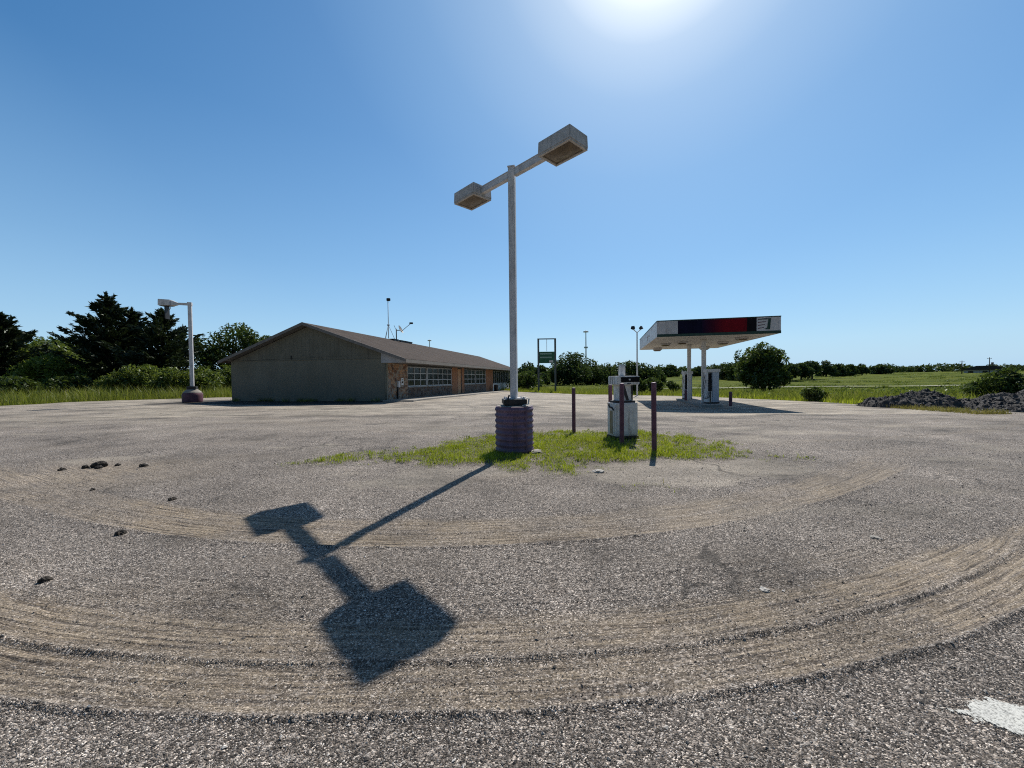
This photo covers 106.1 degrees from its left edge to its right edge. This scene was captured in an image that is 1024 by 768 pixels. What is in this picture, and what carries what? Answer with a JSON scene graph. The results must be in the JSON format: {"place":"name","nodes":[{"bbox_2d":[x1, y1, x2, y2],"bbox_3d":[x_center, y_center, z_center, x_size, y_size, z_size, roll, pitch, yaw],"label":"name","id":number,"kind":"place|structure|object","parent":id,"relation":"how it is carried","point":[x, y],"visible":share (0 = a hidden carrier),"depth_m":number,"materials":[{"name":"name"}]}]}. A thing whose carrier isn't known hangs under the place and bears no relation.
{"place":"outdoors","nodes":[
{"label":"outdoors","id":0,"kind":"place"},
{"bbox_2d":[0,383,231,405],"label":"tall grass","id":1,"kind":"structure","parent":0,"point":[14,398],"depth_m":30.11,"materials":[{"name":"green plant"}]},
{"bbox_2d":[383,390,508,401],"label":"concrete walk","id":2,"kind":"structure","parent":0,"point":[413,399],"depth_m":29.16,"materials":[{"name":"grey concrete"}]},
{"bbox_2d":[0,392,1023,767],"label":"gravel lot","id":3,"kind":"structure","parent":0,"point":[202,430],"depth_m":2.93,"materials":[{"name":"grey gravel"}]},
{"bbox_2d":[37,576,52,583],"bbox_3d":[-3.701,1.565,3.053,0.081,0.078,0.082,0,1,25],"label":"soil clod","id":4,"kind":"object","parent":3,"relation":"on","point":[44,579],"visible":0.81,"depth_m":3.04,"materials":[{"name":"black soil"}]},
{"bbox_2d":[90,461,107,467],"bbox_3d":[-7.528,1.495,7.031,0.250,0.175,0.189,-1,1,-1],"label":"soil clod","id":5,"kind":"object","parent":3,"relation":"on","point":[102,463],"visible":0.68,"depth_m":6.99,"materials":[{"name":"black soil"}]},
{"bbox_2d":[114,529,126,535],"bbox_3d":[-4.035,1.546,3.969,0.092,0.083,0.096,0,1,17],"label":"soil clod","id":6,"kind":"object","parent":3,"relation":"on","point":[119,532],"visible":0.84,"depth_m":3.95,"materials":[{"name":"black soil"}]},
{"bbox_2d":[158,299,202,402],"bbox_3d":[-22.213,-2.203,25.867,2.330,6.879,1.140,-1,1,-8],"label":"single arm lamp","id":7,"kind":"object","parent":3,"relation":"on","point":[192,393],"visible":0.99,"depth_m":25.80,"materials":[{"name":"white metal"}]},
{"bbox_2d":[230,397,379,401],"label":"wall weeds","id":8,"kind":"object","parent":3,"relation":"on","point":[301,400],"depth_m":25.83,"materials":[{"name":"green plant"}]},
{"bbox_2d":[454,124,587,453],"bbox_3d":[0.049,-1.516,7.901,0.802,5.824,3.359,-2,2,-43],"label":"twin lamp","id":9,"kind":"object","parent":3,"relation":"on","point":[514,420],"visible":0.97,"depth_m":7.75,"materials":[{"name":"white metal"}]},
{"bbox_2d":[530,449,541,453],"bbox_3d":[0.491,1.376,7.804,0.255,0.095,0.298,0,1,6],"label":"concrete fragment","id":10,"kind":"object","parent":3,"relation":"on","point":[537,450],"visible":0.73,"depth_m":7.72,"materials":[{"name":"white concrete"}]},
{"bbox_2d":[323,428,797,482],"bbox_3d":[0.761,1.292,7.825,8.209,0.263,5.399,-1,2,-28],"label":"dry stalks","id":11,"kind":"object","parent":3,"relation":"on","point":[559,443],"visible":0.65,"depth_m":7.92,"materials":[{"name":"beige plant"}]},
{"bbox_2d":[572,388,575,432],"bbox_3d":[1.668,0.735,10.400,0.100,1.275,0.099,-1,1,0],"label":"bollard","id":12,"kind":"object","parent":3,"relation":"on","point":[573,412],"visible":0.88,"depth_m":10.36,"materials":[{"name":"metal"}]},
{"bbox_2d":[591,469,603,472],"bbox_3d":[1.398,1.420,6.253,0.203,0.066,0.149,-1,1,-2],"label":"concrete fragment","id":13,"kind":"object","parent":3,"relation":"on","point":[598,471],"visible":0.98,"depth_m":6.21,"materials":[{"name":"white concrete"}]},
{"bbox_2d":[608,385,611,401],"bbox_3d":[2.547,0.689,9.970,0.100,1.355,0.099,-1,1,0],"label":"bollard","id":14,"kind":"object","parent":3,"relation":"on","point":[609,392],"visible":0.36,"depth_m":9.92,"materials":[{"name":"red metal"}]},
{"bbox_2d":[619,383,623,444],"bbox_3d":[2.430,0.689,8.519,0.100,1.415,0.099,0,1,0],"label":"bollard","id":15,"kind":"object","parent":3,"relation":"on","point":[621,413],"visible":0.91,"depth_m":8.48,"materials":[{"name":"brown metal"}]},
{"bbox_2d":[607,365,639,439],"bbox_3d":[2.707,0.427,9.428,0.698,1.805,0.441,-1,1,-16],"label":"old fuel dispenser","id":16,"kind":"object","parent":3,"relation":"on","point":[630,416],"visible":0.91,"depth_m":9.29,"materials":[{"name":"white metal"}]},
{"bbox_2d":[631,326,642,395],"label":"floodlight pole","id":17,"kind":"object","parent":3,"relation":"on","point":[633,327],"visible":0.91,"depth_m":41.89,"materials":[{"name":"grey metal"}]},
{"bbox_2d":[651,382,656,451],"bbox_3d":[2.853,0.690,7.739,0.100,1.455,0.099,-1,1,0],"label":"bollard","id":18,"kind":"object","parent":3,"relation":"on","point":[653,419],"visible":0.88,"depth_m":7.70,"materials":[{"name":"brown metal"}]},
{"bbox_2d":[684,390,686,400],"bbox_3d":[12.326,0.877,27.304,0.181,0.920,0.181,-1,1,0],"label":"short bollard","id":19,"kind":"object","parent":3,"relation":"on","point":[685,395],"visible":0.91,"depth_m":27.23,"materials":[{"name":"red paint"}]},
{"bbox_2d":[676,398,722,406],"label":"pump island","id":20,"kind":"structure","parent":3,"relation":"on","point":[696,402],"depth_m":23.64,"materials":[{"name":"concrete"}]},
{"bbox_2d":[681,371,692,398],"bbox_3d":[13.233,0.090,29.280,0.863,2.100,0.543,-1,1,-2],"label":"fuel dispenser","id":21,"kind":"object","parent":20,"relation":"on","point":[684,381],"visible":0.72,"depth_m":29.13,"materials":[{"name":"white metal"}]},
{"bbox_2d":[640,316,780,402],"bbox_3d":[12.825,-1.167,27.297,6.280,5.238,12.388,0,1,14],"label":"fuel canopy","id":22,"kind":"object","parent":20,"relation":"on","point":[703,335],"visible":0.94,"depth_m":21.87,"materials":[{"name":"white metal"}]},
{"bbox_2d":[702,369,719,403],"bbox_3d":[12.086,0.132,23.529,1.058,2.100,0.543,-1,1,-2],"label":"fuel dispenser","id":23,"kind":"object","parent":20,"relation":"on","point":[711,386],"visible":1,"depth_m":23.36,"materials":[{"name":"white metal"}]},
{"bbox_2d":[729,392,731,405],"bbox_3d":[13.057,0.910,22.999,0.181,0.920,0.181,-1,1,0],"label":"short bollard","id":24,"kind":"object","parent":3,"relation":"on","point":[730,398],"visible":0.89,"depth_m":22.92,"materials":[{"name":"brown metal"}]},
{"bbox_2d":[760,586,769,592],"bbox_3d":[1.845,1.504,2.812,0.067,0.025,0.076,-1,1,-24],"label":"concrete fragment","id":25,"kind":"object","parent":3,"relation":"on","point":[764,589],"visible":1,"depth_m":2.80,"materials":[{"name":"white concrete"}]},
{"bbox_2d":[870,535,882,539],"bbox_3d":[3.464,1.463,3.660,0.078,0.032,0.101,-2,2,-36],"label":"concrete fragment","id":26,"kind":"object","parent":3,"relation":"on","point":[874,537],"visible":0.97,"depth_m":3.65,"materials":[{"name":"white concrete"}]},
{"bbox_2d":[886,404,1015,414],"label":"dry grass","id":27,"kind":"structure","parent":3,"relation":"on","point":[961,410],"depth_m":16.95,"materials":[{"name":"beige plant"}]},
{"bbox_2d":[940,696,1023,735],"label":"paint mark","id":28,"kind":"object","parent":3,"relation":"on","point":[1008,716],"visible":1,"depth_m":1.78,"materials":[{"name":"white paint"}]},
{"bbox_2d":[964,390,1023,412],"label":"gravel heap","id":29,"kind":"object","parent":3,"relation":"on","point":[1014,402],"visible":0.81,"depth_m":17.25,"materials":[{"name":"gravel"}]},
{"bbox_2d":[0,0,1023,370],"label":"sky","id":30,"kind":"structure","parent":0,"point":[850,173],"materials":[{"name":"blue"}]},
{"bbox_2d":[2,371,1023,408],"bbox_3d":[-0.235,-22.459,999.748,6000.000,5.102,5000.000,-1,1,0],"label":"ground","id":31,"kind":"structure","parent":0,"point":[696,382],"depth_m":119.63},
{"bbox_2d":[0,375,44,395],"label":"shrub","id":32,"kind":"object","parent":31,"relation":"on","point":[16,383],"visible":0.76,"depth_m":32.55,"materials":[{"name":"green plant"}]},
{"bbox_2d":[0,311,53,385],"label":"cedar tree","id":33,"kind":"object","parent":31,"relation":"on","point":[13,338],"visible":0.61,"depth_m":37.97,"materials":[{"name":"green plant"}]},
{"bbox_2d":[3,352,95,388],"bbox_3d":[-45.254,-0.866,37.952,5.570,4.549,5.024,-1,1,0],"label":"shrub","id":34,"kind":"object","parent":31,"relation":"on","point":[42,370],"visible":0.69,"depth_m":37.12,"materials":[{"name":"green plant"}]},
{"bbox_2d":[15,336,90,390],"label":"broadleaf tree","id":35,"kind":"object","parent":31,"relation":"on","point":[53,347],"visible":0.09,"depth_m":45.71,"materials":[{"name":"green plant"}]},
{"bbox_2d":[27,338,86,362],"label":"broadleaf tree","id":36,"kind":"object","parent":31,"relation":"on","point":[61,345],"visible":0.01,"depth_m":48.88,"materials":[{"name":"green plant"}]},
{"bbox_2d":[43,372,103,393],"bbox_3d":[-40.356,0.106,36.057,3.280,2.590,4.638,-1,1,0],"label":"shrub","id":37,"kind":"object","parent":31,"relation":"on","point":[78,381],"visible":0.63,"depth_m":35.22,"materials":[{"name":"green plant"}]},
{"bbox_2d":[32,291,150,387],"bbox_3d":[-42.633,-4.326,40.932,9.290,11.228,7.544,0,1,14],"label":"cedar tree","id":38,"kind":"object","parent":31,"relation":"on","point":[103,326],"visible":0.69,"depth_m":39.86,"materials":[{"name":"green plant"}]},
{"bbox_2d":[88,367,141,393],"bbox_3d":[-35.447,-0.148,35.068,3.606,3.030,4.587,-1,1,0],"label":"shrub","id":39,"kind":"object","parent":31,"relation":"on","point":[114,380],"visible":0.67,"depth_m":34.09,"materials":[{"name":"green plant"}]},
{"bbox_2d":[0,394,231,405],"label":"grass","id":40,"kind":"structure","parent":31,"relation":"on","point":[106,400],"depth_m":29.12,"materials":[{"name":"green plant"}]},
{"bbox_2d":[69,307,187,371],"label":"cedar tree","id":41,"kind":"object","parent":31,"relation":"on","point":[133,317],"visible":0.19,"depth_m":42.04,"materials":[{"name":"green plant"}]},
{"bbox_2d":[117,364,164,390],"bbox_3d":[-34.063,-0.290,35.916,3.301,3.246,4.790,-1,1,-20],"label":"shrub","id":42,"kind":"object","parent":31,"relation":"on","point":[144,374],"visible":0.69,"depth_m":34.72,"materials":[{"name":"green plant"}]},
{"bbox_2d":[99,307,206,389],"bbox_3d":[-37.390,-3.516,41.148,7.554,9.488,9.774,-1,1,-16],"label":"cedar tree","id":43,"kind":"object","parent":31,"relation":"on","point":[166,350],"visible":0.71,"depth_m":39.73,"materials":[{"name":"green plant"}]},
{"bbox_2d":[143,366,199,395],"bbox_3d":[-30.953,-0.170,35.218,3.934,2.964,3.231,-1,1,0],"label":"shrub","id":44,"kind":"object","parent":31,"relation":"on","point":[169,376],"visible":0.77,"depth_m":34.43,"materials":[{"name":"green plant"}]},
{"bbox_2d":[177,365,226,391],"bbox_3d":[-29.340,-0.304,36.772,4.120,3.134,4.316,-1,1,0],"label":"shrub","id":45,"kind":"object","parent":31,"relation":"on","point":[208,377],"visible":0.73,"depth_m":35.96,"materials":[{"name":"green plant"}]},
{"bbox_2d":[184,335,231,372],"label":"broadleaf tree","id":46,"kind":"object","parent":31,"relation":"on","point":[211,361],"visible":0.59,"depth_m":49.35,"materials":[{"name":"green plant"}]},
{"bbox_2d":[215,364,231,389],"bbox_3d":[-29.305,-0.450,39.666,3.646,3.291,3.875,0,2,27],"label":"shrub","id":47,"kind":"object","parent":31,"relation":"on","point":[227,374],"visible":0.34,"depth_m":39.53,"materials":[{"name":"green plant"}]},
{"bbox_2d":[197,322,261,367],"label":"broadleaf tree","id":48,"kind":"object","parent":31,"relation":"on","point":[248,339],"visible":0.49,"depth_m":50.85,"materials":[{"name":"green plant"}]},
{"bbox_2d":[259,335,270,339],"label":"broadleaf tree","id":49,"kind":"object","parent":31,"relation":"on","point":[263,337],"visible":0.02,"depth_m":59.25,"materials":[{"name":"green plant"}]},
{"bbox_2d":[218,322,518,400],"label":"roadside building","id":50,"kind":"structure","parent":31,"relation":"on","point":[303,360],"depth_m":26.21,"materials":[{"name":"grey"}]},
{"bbox_2d":[385,298,395,340],"bbox_3d":[-11.691,-6.125,36.495,1.088,4.027,1.065,-1,1,0],"label":"roof antenna","id":51,"kind":"object","parent":50,"relation":"on","point":[388,325],"visible":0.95,"depth_m":36.57,"materials":[{"name":"black metal"}]},
{"bbox_2d":[394,322,412,338],"bbox_3d":[-10.758,-5.184,38.201,1.832,1.825,0.811,-1,1,-17],"label":"satellite dish","id":52,"kind":"object","parent":50,"relation":"on","point":[400,328],"visible":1,"depth_m":38.15,"materials":[{"name":"black metal"}]},
{"bbox_2d":[408,367,427,387],"bbox_3d":[-7.287,-0.541,29.769,0.150,1.623,3.580,0,1,10],"label":"window","id":53,"kind":"structure","parent":50,"relation":"in","point":[417,376],"depth_m":29.85,"materials":[{"name":"white glass"}]},
{"bbox_2d":[427,368,452,386],"bbox_3d":[-6.420,-0.616,34.693,0.150,1.692,6.080,0,1,10],"label":"window","id":54,"kind":"structure","parent":50,"relation":"in","point":[435,376],"depth_m":34.53,"materials":[{"name":"white glass"}]},
{"bbox_2d":[457,368,461,393],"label":"door","id":55,"kind":"structure","parent":50,"relation":"in","point":[459,369],"depth_m":40.22,"materials":[{"name":"beige wood"}]},
{"bbox_2d":[464,370,474,384],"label":"window","id":56,"kind":"structure","parent":50,"relation":"in","point":[469,375],"depth_m":43.92,"materials":[{"name":"white glass"}]},
{"bbox_2d":[475,370,485,383],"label":"window","id":57,"kind":"structure","parent":50,"relation":"in","point":[480,376],"depth_m":48.79,"materials":[{"name":"white glass"}]},
{"bbox_2d":[493,371,508,383],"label":"window","id":58,"kind":"structure","parent":50,"relation":"in","point":[498,377],"depth_m":61.00,"materials":[{"name":"white glass"}]},
{"bbox_2d":[506,370,544,389],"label":"shrub","id":59,"kind":"object","parent":31,"relation":"on","point":[525,380],"visible":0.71,"depth_m":61.60,"materials":[{"name":"green plant"}]},
{"bbox_2d":[518,362,536,373],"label":"broadleaf tree","id":60,"kind":"object","parent":31,"relation":"on","point":[525,368],"visible":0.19,"depth_m":104.02,"materials":[{"name":"green plant"}]},
{"bbox_2d":[527,365,551,385],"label":"broadleaf tree","id":61,"kind":"object","parent":31,"relation":"on","point":[544,371],"visible":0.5,"depth_m":96.95,"materials":[{"name":"green plant"}]},
{"bbox_2d":[537,338,555,390],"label":"price sign","id":62,"kind":"object","parent":31,"relation":"on","point":[546,357],"visible":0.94,"depth_m":55.81,"materials":[{"name":"metal"}]},
{"bbox_2d":[548,360,572,384],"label":"broadleaf tree","id":63,"kind":"object","parent":31,"relation":"on","point":[560,370],"visible":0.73,"depth_m":108.87,"materials":[{"name":"green plant"}]},
{"bbox_2d":[556,351,592,384],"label":"broadleaf tree","id":64,"kind":"object","parent":31,"relation":"on","point":[581,371],"visible":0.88,"depth_m":109.61,"materials":[{"name":"green plant"}]},
{"bbox_2d":[583,330,587,363],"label":"mast light","id":65,"kind":"object","parent":31,"relation":"on","point":[585,332],"visible":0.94,"depth_m":149.61,"materials":[{"name":"white metal"}]},
{"bbox_2d":[579,359,608,384],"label":"broadleaf tree","id":66,"kind":"object","parent":31,"relation":"on","point":[598,375],"visible":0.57,"depth_m":113.28,"materials":[{"name":"green plant"}]},
{"bbox_2d":[598,363,614,383],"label":"broadleaf tree","id":67,"kind":"object","parent":31,"relation":"on","point":[609,366],"visible":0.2,"depth_m":119.15,"materials":[{"name":"green plant"}]},
{"bbox_2d":[223,363,1023,374],"bbox_3d":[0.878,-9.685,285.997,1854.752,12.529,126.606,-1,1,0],"label":"distant woods","id":68,"kind":"object","parent":31,"relation":"on","point":[937,367],"visible":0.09,"depth_m":287.30,"materials":[{"name":"green plant"}]},
{"bbox_2d":[611,360,654,380],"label":"broadleaf tree","id":69,"kind":"object","parent":31,"relation":"on","point":[630,370],"visible":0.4,"depth_m":97.86,"materials":[{"name":"green plant"}]},
{"bbox_2d":[633,378,648,392],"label":"shrub","id":70,"kind":"object","parent":31,"relation":"on","point":[643,386],"visible":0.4,"depth_m":45.81,"materials":[{"name":"green plant"}]},
{"bbox_2d":[635,363,667,384],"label":"broadleaf tree","id":71,"kind":"object","parent":31,"relation":"on","point":[659,374],"visible":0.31,"depth_m":97.98,"materials":[{"name":"green plant"}]},
{"bbox_2d":[644,377,664,391],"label":"shrub","id":72,"kind":"object","parent":31,"relation":"on","point":[650,380],"visible":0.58,"depth_m":49.45,"materials":[{"name":"green plant"}]},
{"bbox_2d":[661,364,680,376],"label":"broadleaf tree","id":73,"kind":"object","parent":31,"relation":"on","point":[672,370],"visible":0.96,"depth_m":187.78,"materials":[{"name":"green plant"}]},
{"bbox_2d":[665,380,680,391],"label":"shrub","id":74,"kind":"object","parent":31,"relation":"on","point":[671,385],"visible":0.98,"depth_m":51.74,"materials":[{"name":"green plant"}]},
{"bbox_2d":[691,366,700,376],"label":"broadleaf tree","id":75,"kind":"object","parent":31,"relation":"on","point":[697,371],"visible":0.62,"depth_m":208.13,"materials":[{"name":"green plant"}]},
{"bbox_2d":[706,362,731,378],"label":"broadleaf tree","id":76,"kind":"object","parent":31,"relation":"on","point":[722,375],"visible":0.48,"depth_m":148.12,"materials":[{"name":"green plant"}]},
{"bbox_2d":[723,362,739,379],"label":"broadleaf tree","id":77,"kind":"object","parent":31,"relation":"on","point":[730,367],"visible":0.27,"depth_m":139.80,"materials":[{"name":"green plant"}]},
{"bbox_2d":[500,386,995,402],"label":"meadow grass","id":78,"kind":"structure","parent":31,"relation":"on","point":[773,393],"depth_m":36.46,"materials":[{"name":"green plant"}]},
{"bbox_2d":[732,341,792,391],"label":"broadleaf tree","id":79,"kind":"object","parent":31,"relation":"on","point":[757,367],"visible":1,"depth_m":46.80,"materials":[{"name":"green plant"}]},
{"bbox_2d":[544,371,1023,397],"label":"meadow clumps","id":80,"kind":"object","parent":31,"relation":"on","point":[916,388],"visible":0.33,"depth_m":76.61,"materials":[{"name":"green plant"}]},
{"bbox_2d":[782,362,801,380],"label":"broadleaf tree","id":81,"kind":"object","parent":31,"relation":"on","point":[794,369],"visible":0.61,"depth_m":127.68,"materials":[{"name":"green plant"}]},
{"bbox_2d":[796,363,814,378],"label":"broadleaf tree","id":82,"kind":"object","parent":31,"relation":"on","point":[807,371],"visible":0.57,"depth_m":133.21,"materials":[{"name":"green plant"}]},
{"bbox_2d":[799,386,824,400],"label":"shrub","id":83,"kind":"object","parent":31,"relation":"on","point":[811,393],"visible":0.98,"depth_m":26.71,"materials":[{"name":"green plant"}]},
{"bbox_2d":[802,360,823,378],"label":"broadleaf tree","id":84,"kind":"object","parent":31,"relation":"on","point":[816,366],"visible":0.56,"depth_m":138.49,"materials":[{"name":"green plant"}]},
{"bbox_2d":[814,360,840,376],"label":"broadleaf tree","id":85,"kind":"object","parent":31,"relation":"on","point":[828,368],"visible":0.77,"depth_m":163.56,"materials":[{"name":"green plant"}]},
{"bbox_2d":[822,389,832,397],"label":"shrub","id":86,"kind":"object","parent":31,"relation":"on","point":[825,392],"visible":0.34,"depth_m":28.29,"materials":[{"name":"green plant"}]},
{"bbox_2d":[832,363,851,376],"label":"broadleaf tree","id":87,"kind":"object","parent":31,"relation":"on","point":[845,371],"visible":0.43,"depth_m":177.02,"materials":[{"name":"green plant"}]},
{"bbox_2d":[844,364,859,375],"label":"broadleaf tree","id":88,"kind":"object","parent":31,"relation":"on","point":[855,371],"visible":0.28,"depth_m":188.44,"materials":[{"name":"green plant"}]},
{"bbox_2d":[855,364,870,374],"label":"broadleaf tree","id":89,"kind":"object","parent":31,"relation":"on","point":[863,368],"visible":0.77,"depth_m":198.04,"materials":[{"name":"green plant"}]},
{"bbox_2d":[868,364,894,373],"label":"broadleaf tree","id":90,"kind":"object","parent":31,"relation":"on","point":[880,369],"visible":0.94,"depth_m":218.51,"materials":[{"name":"green plant"}]},
{"bbox_2d":[856,388,970,407],"bbox_3d":[22.010,0.798,21.230,5.750,1.149,3.680,0,1,8],"label":"gravel heap","id":91,"kind":"object","parent":31,"relation":"on","point":[927,397],"visible":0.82,"depth_m":20.52,"materials":[{"name":"gravel"}]},
{"bbox_2d":[962,362,1006,372],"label":"distant house","id":92,"kind":"structure","parent":31,"relation":"on","point":[979,369],"depth_m":207.71,"materials":[{"name":"grey"}]},
{"bbox_2d":[959,392,1013,403],"bbox_3d":[26.611,0.874,20.833,6.900,0.938,4.140,0,1,20],"label":"gravel heap","id":93,"kind":"object","parent":31,"relation":"on","point":[979,398],"visible":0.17,"depth_m":20.93,"materials":[{"name":"gravel"}]},
{"bbox_2d":[958,378,1016,396],"bbox_3d":[35.660,0.393,28.898,3.447,1.739,2.949,-2,2,-38],"label":"shrub","id":94,"kind":"object","parent":31,"relation":"on","point":[974,387],"visible":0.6,"depth_m":28.51,"materials":[{"name":"green plant"}]},
{"bbox_2d":[977,367,1023,392],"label":"shrub","id":95,"kind":"object","parent":31,"relation":"on","point":[1002,377],"visible":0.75,"depth_m":27.79,"materials":[{"name":"green plant"}]},
{"bbox_2d":[1012,374,1023,391],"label":"shrub","id":96,"kind":"object","parent":31,"relation":"on","point":[1020,385],"visible":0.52,"depth_m":27.17,"materials":[{"name":"green plant"}]},
{"bbox_2d":[280,429,814,491],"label":"grass","id":97,"kind":"structure","parent":0,"point":[590,438],"depth_m":7.74,"materials":[{"name":"green plant"}]},
{"bbox_2d":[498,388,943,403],"bbox_3d":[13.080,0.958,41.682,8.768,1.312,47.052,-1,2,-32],"label":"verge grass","id":98,"kind":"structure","parent":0,"point":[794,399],"depth_m":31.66,"materials":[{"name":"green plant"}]},
{"bbox_2d":[664,385,958,388],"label":"road","id":99,"kind":"structure","parent":0,"point":[821,386],"depth_m":75.63,"materials":[{"name":"grey asphalt"}]}
]}

